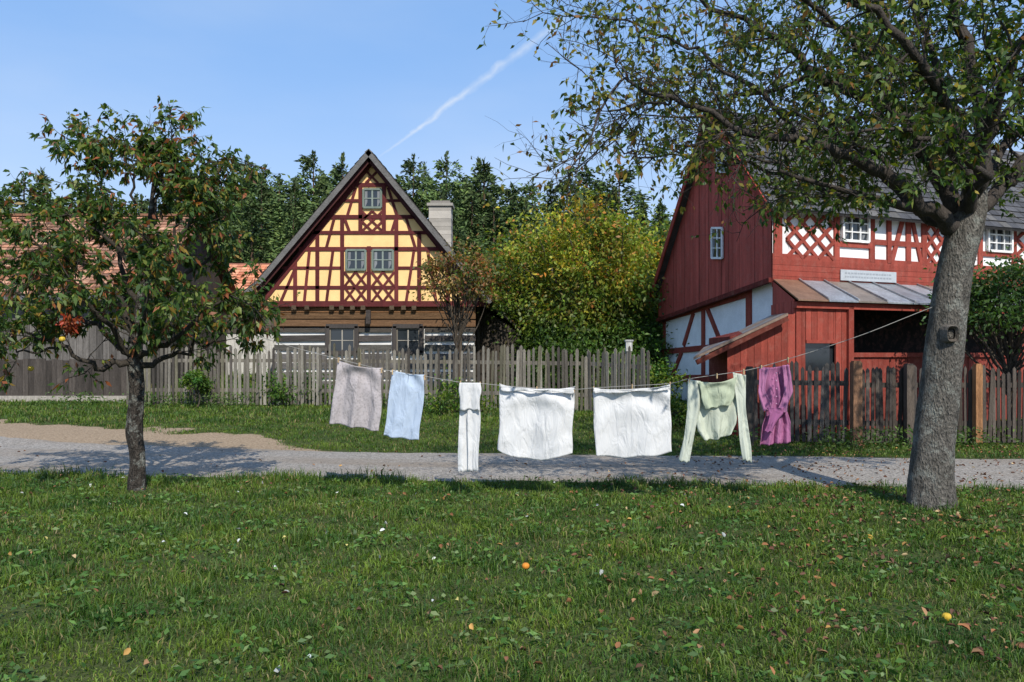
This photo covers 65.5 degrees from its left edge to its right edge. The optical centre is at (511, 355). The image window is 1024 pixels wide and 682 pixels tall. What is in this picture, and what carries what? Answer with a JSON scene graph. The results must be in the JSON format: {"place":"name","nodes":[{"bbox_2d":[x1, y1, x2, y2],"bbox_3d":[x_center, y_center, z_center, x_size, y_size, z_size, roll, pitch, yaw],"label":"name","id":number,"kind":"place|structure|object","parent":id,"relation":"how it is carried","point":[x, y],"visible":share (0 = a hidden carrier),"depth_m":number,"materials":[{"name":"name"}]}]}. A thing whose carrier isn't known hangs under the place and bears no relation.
{"place":"outdoors","nodes":[
{"label":"outdoors","id":0,"kind":"place"},
{"bbox_2d":[0,343,1023,681],"bbox_3d":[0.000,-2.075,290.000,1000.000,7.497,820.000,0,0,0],"label":"ground","id":1,"kind":"structure","parent":0,"point":[82,433],"depth_m":5.74,"materials":[{"name":"green plant"}]},
{"bbox_2d":[0,358,126,401],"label":"board fence","id":2,"kind":"object","parent":1,"relation":"on","point":[35,382],"visible":0.77,"depth_m":21.26,"materials":[{"name":"grey wood"}]},
{"bbox_2d":[0,213,235,387],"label":"tiled barn","id":3,"kind":"structure","parent":1,"relation":"on","point":[89,343],"depth_m":24.94,"materials":[{"name":"tile"}]},
{"bbox_2d":[0,95,300,490],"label":"pear tree","id":4,"kind":"object","parent":1,"relation":"on","point":[146,279],"visible":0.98,"depth_m":9.44,"materials":[{"name":"green plant"}]},
{"bbox_2d":[178,366,214,406],"bbox_3d":[-7.897,0.818,19.872,0.968,1.190,0.916,0,0,0],"label":"shrub","id":5,"kind":"object","parent":1,"relation":"on","point":[199,379],"visible":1,"depth_m":19.73,"materials":[{"name":"green plant"}]},
{"bbox_2d":[226,263,275,374],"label":"tiled cottage","id":6,"kind":"structure","parent":1,"relation":"on","point":[240,270],"depth_m":30.40,"materials":[{"name":"tile"}]},
{"bbox_2d":[241,363,332,403],"bbox_3d":[-5.644,0.734,20.821,2.770,1.249,3.571,0,0,0],"label":"shrub","id":7,"kind":"object","parent":1,"relation":"on","point":[278,395],"visible":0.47,"depth_m":20.10,"materials":[{"name":"green plant"}]},
{"bbox_2d":[0,150,672,350],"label":"distant forest","id":8,"kind":"object","parent":1,"relation":"on","point":[273,220],"visible":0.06,"depth_m":60.29,"materials":[{"name":"green plant"}]},
{"bbox_2d":[20,475,725,672],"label":"pale leaves","id":9,"kind":"object","parent":1,"relation":"on","point":[277,670],"visible":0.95,"depth_m":6.99,"materials":[{"name":"beige plant"}]},
{"bbox_2d":[274,306,475,386],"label":"log wall","id":10,"kind":"structure","parent":1,"relation":"on","point":[402,312],"depth_m":25.11,"materials":[{"name":"brown wood"}]},
{"bbox_2d":[267,166,478,300],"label":"gable wall","id":11,"kind":"structure","parent":10,"relation":"on","point":[373,240],"depth_m":25.00,"materials":[{"name":"paint"}]},
{"bbox_2d":[244,149,495,305],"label":"roof","id":12,"kind":"structure","parent":11,"relation":"on","point":[273,271],"depth_m":24.55,"materials":[{"name":"tile"}]},
{"bbox_2d":[427,200,453,245],"bbox_3d":[-2.555,-4.401,28.600,0.920,2.200,0.840,0,0,0],"label":"chimney","id":13,"kind":"object","parent":12,"relation":"on","point":[440,216],"visible":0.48,"depth_m":28.25,"materials":[{"name":"paint"}]},
{"bbox_2d":[264,163,484,306],"bbox_3d":[-4.365,-3.823,24.982,7.008,4.583,0.044,0,0,0],"label":"timber frame","id":14,"kind":"object","parent":10,"relation":"on","point":[368,286],"visible":0.86,"depth_m":24.97,"materials":[{"name":"paint"}]},
{"bbox_2d":[325,188,423,354],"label":"window frames","id":15,"kind":"structure","parent":10,"relation":"on","point":[355,327],"depth_m":25.07,"materials":[{"name":"wood"}]},
{"bbox_2d":[331,190,417,350],"bbox_3d":[-4.334,-2.654,25.054,2.807,5.102,0.200,0,0,0],"label":"window glass","id":16,"kind":"object","parent":15,"relation":"in","point":[336,334],"visible":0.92,"depth_m":25.15,"materials":[{"name":"grey glass"}]},
{"bbox_2d":[276,312,475,387],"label":"wall chinking","id":17,"kind":"structure","parent":10,"relation":"in","point":[374,342],"depth_m":25.18,"materials":[{"name":"paint"}]},
{"bbox_2d":[126,343,650,410],"bbox_3d":[-3.252,0.530,19.510,13.174,1.721,1.193,0,0,12],"label":"picket fence","id":18,"kind":"object","parent":1,"relation":"on","point":[521,363],"visible":0.75,"depth_m":19.84,"materials":[{"name":"grey wood"}]},
{"bbox_2d":[408,229,507,384],"bbox_3d":[-1.521,-1.158,22.544,2.955,4.858,2.821,0,0,0],"label":"plum tree","id":19,"kind":"object","parent":1,"relation":"on","point":[469,285],"visible":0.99,"depth_m":22.27,"materials":[{"name":"green plant"}]},
{"bbox_2d":[422,367,496,412],"bbox_3d":[-1.495,0.882,18.723,2.001,1.215,2.050,0,0,-43],"label":"shrub","id":20,"kind":"object","parent":1,"relation":"on","point":[435,405],"visible":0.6,"depth_m":18.40,"materials":[{"name":"green plant"}]},
{"bbox_2d":[476,306,520,384],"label":"side shed","id":21,"kind":"structure","parent":1,"relation":"on","point":[501,335],"depth_m":26.06,"materials":[{"name":"brown wood"}]},
{"bbox_2d":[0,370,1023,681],"bbox_3d":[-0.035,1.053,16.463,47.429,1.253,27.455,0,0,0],"label":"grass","id":22,"kind":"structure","parent":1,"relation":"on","point":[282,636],"depth_m":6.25,"materials":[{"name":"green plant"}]},
{"bbox_2d":[522,534,951,620],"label":"fallen apples","id":23,"kind":"object","parent":22,"relation":"on","point":[946,616],"visible":0.78,"depth_m":4.95,"materials":[{"name":"food"}]},
{"bbox_2d":[0,471,1023,681],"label":"weeds","id":24,"kind":"object","parent":1,"relation":"on","point":[14,678],"visible":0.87,"depth_m":5.76,"materials":[{"name":"green plant"}]},
{"bbox_2d":[0,441,1023,681],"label":"fallen leaves","id":25,"kind":"object","parent":1,"relation":"on","point":[740,627],"visible":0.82,"depth_m":6.62,"materials":[{"name":"brown plant"}]},
{"bbox_2d":[447,210,593,376],"bbox_3d":[0.226,-2.210,29.187,7.359,6.300,7.830,0,0,19],"label":"autumn tree","id":26,"kind":"object","parent":1,"relation":"on","point":[518,282],"visible":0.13,"depth_m":27.64,"materials":[{"name":"green plant"}]},
{"bbox_2d":[34,391,1019,450],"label":"grass clumps","id":27,"kind":"object","parent":1,"relation":"on","point":[962,435],"visible":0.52,"depth_m":14.26,"materials":[{"name":"green plant"}]},
{"bbox_2d":[483,181,671,384],"bbox_3d":[2.676,-1.938,24.959,7.502,6.637,7.723,0,0,0],"label":"autumn tree","id":28,"kind":"object","parent":1,"relation":"on","point":[570,264],"visible":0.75,"depth_m":23.57,"materials":[{"name":"green plant"}]},
{"bbox_2d":[493,292,689,392],"bbox_3d":[2.213,-0.264,23.231,6.536,3.001,5.952,0,0,18],"label":"hedge","id":29,"kind":"object","parent":1,"relation":"on","point":[581,347],"visible":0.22,"depth_m":22.27,"materials":[{"name":"green plant"}]},
{"bbox_2d":[581,297,677,387],"bbox_3d":[3.997,-0.446,23.354,3.910,3.341,3.556,0,0,-33],"label":"hedge","id":30,"kind":"object","parent":1,"relation":"on","point":[651,345],"visible":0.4,"depth_m":22.70,"materials":[{"name":"green plant"}]},
{"bbox_2d":[585,190,674,374],"bbox_3d":[4.845,-2.355,27.810,6.989,6.693,6.063,0,0,0],"label":"autumn tree","id":31,"kind":"object","parent":1,"relation":"on","point":[661,231],"visible":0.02,"depth_m":27.03,"materials":[{"name":"green plant"}]},
{"bbox_2d":[592,346,690,401],"bbox_3d":[3.234,0.543,20.012,2.316,1.718,2.603,0,0,-41],"label":"shrub","id":32,"kind":"object","parent":1,"relation":"on","point":[664,374],"visible":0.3,"depth_m":19.70,"materials":[{"name":"green plant"}]},
{"bbox_2d":[670,390,686,426],"bbox_3d":[3.226,1.156,16.664,1.683,0.854,2.142,0,0,0],"label":"shrub","id":33,"kind":"object","parent":1,"relation":"on","point":[676,415],"visible":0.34,"depth_m":16.40,"materials":[{"name":"green plant"}]},
{"bbox_2d":[471,0,1023,510],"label":"apple tree","id":34,"kind":"object","parent":1,"relation":"on","point":[907,64],"visible":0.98,"depth_m":8.11,"materials":[{"name":"green plant"}]},
{"bbox_2d":[171,306,931,392],"bbox_3d":[0.163,-0.126,9.222,9.190,1.116,0.064,0,0,7],"label":"washing line","id":35,"kind":"object","parent":34,"relation":"attached to","point":[670,383],"visible":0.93,"depth_m":9.09,"materials":[{"name":"white fabric"}]},
{"bbox_2d":[329,360,381,430],"bbox_3d":[-1.859,0.476,9.465,0.647,0.843,0.105,0,0,8],"label":"patterned sheet","id":36,"kind":"object","parent":35,"relation":"hanging from","point":[357,400],"visible":1,"depth_m":9.47,"materials":[{"name":"fabric"}]},
{"bbox_2d":[384,370,423,439],"bbox_3d":[-1.278,0.587,9.414,0.503,0.826,0.049,0,0,8],"label":"blue towel","id":37,"kind":"object","parent":35,"relation":"hanging from","point":[405,404],"visible":1,"depth_m":9.40,"materials":[{"name":"fabric"}]},
{"bbox_2d":[458,383,480,471],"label":"white trousers","id":38,"kind":"object","parent":35,"relation":"hanging from","point":[469,428],"visible":1,"depth_m":9.29,"materials":[{"name":"fabric"}]},
{"bbox_2d":[497,384,574,460],"bbox_3d":[0.279,0.771,9.204,0.907,0.891,0.101,0,0,7],"label":"white sheet","id":39,"kind":"object","parent":35,"relation":"hanging from","point":[535,424],"visible":1,"depth_m":9.22,"materials":[{"name":"fabric"}]},
{"bbox_2d":[593,384,671,457],"bbox_3d":[1.366,0.749,9.051,0.892,0.848,0.111,0,0,6],"label":"white sheet","id":40,"kind":"object","parent":35,"relation":"hanging from","point":[628,423],"visible":1,"depth_m":9.07,"materials":[{"name":"fabric"}]},
{"bbox_2d":[678,372,751,462],"bbox_3d":[2.275,0.700,8.922,0.804,1.021,0.145,0,0,7],"label":"long sleeved shirt","id":41,"kind":"object","parent":35,"relation":"hanging from","point":[713,409],"visible":1,"depth_m":8.92,"materials":[{"name":"fabric"}]},
{"bbox_2d":[758,364,792,445],"bbox_3d":[2.914,0.550,8.830,0.364,0.922,0.172,0,0,0],"label":"purple blouse","id":42,"kind":"object","parent":35,"relation":"hanging from","point":[775,390],"visible":1,"depth_m":8.84,"materials":[{"name":"fabric"}]},
{"bbox_2d":[754,361,848,441],"bbox_3d":[5.242,0.841,14.609,1.794,1.487,0.090,0,0,7],"label":"picket fence","id":43,"kind":"object","parent":1,"relation":"on","point":[824,383],"visible":0.69,"depth_m":14.54,"materials":[{"name":"brown wood"}]},
{"bbox_2d":[624,340,982,445],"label":"fence posts","id":44,"kind":"object","parent":1,"relation":"on","point":[856,394],"visible":0.83,"depth_m":14.29,"materials":[{"name":"brown wood"}]},
{"bbox_2d":[648,112,1023,435],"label":"red farmhouse","id":45,"kind":"object","parent":1,"relation":"on","point":[757,298],"visible":0.44,"depth_m":17.91,"materials":[{"name":"paint"}]},
{"bbox_2d":[713,149,1009,370],"bbox_3d":[10.619,-2.348,18.465,10.847,5.396,4.139,0,0,-10],"label":"window glass","id":46,"kind":"structure","parent":45,"relation":"in","point":[818,358],"depth_m":15.72,"materials":[{"name":"grey glass"}]},
{"bbox_2d":[711,146,1013,258],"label":"window frames","id":47,"kind":"structure","parent":45,"relation":"in","point":[844,229],"depth_m":19.19,"materials":[{"name":"paint"}]},
{"bbox_2d":[862,365,1023,442],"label":"picket fence","id":48,"kind":"object","parent":1,"relation":"on","point":[876,385],"visible":0.65,"depth_m":14.48,"materials":[{"name":"brown wood"}]},
{"bbox_2d":[916,243,1023,437],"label":"cherry tree","id":49,"kind":"object","parent":1,"relation":"on","point":[987,299],"visible":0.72,"depth_m":15.02,"materials":[{"name":"green plant"}]},
{"bbox_2d":[0,436,1023,489],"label":"gravel road","id":50,"kind":"structure","parent":0,"point":[180,461],"depth_m":11.86,"materials":[{"name":"grey gravel"}]},
{"bbox_2d":[0,0,1023,232],"label":"sky","id":51,"kind":"structure","parent":0,"point":[281,81],"materials":[{"name":"blue"}]}
]}

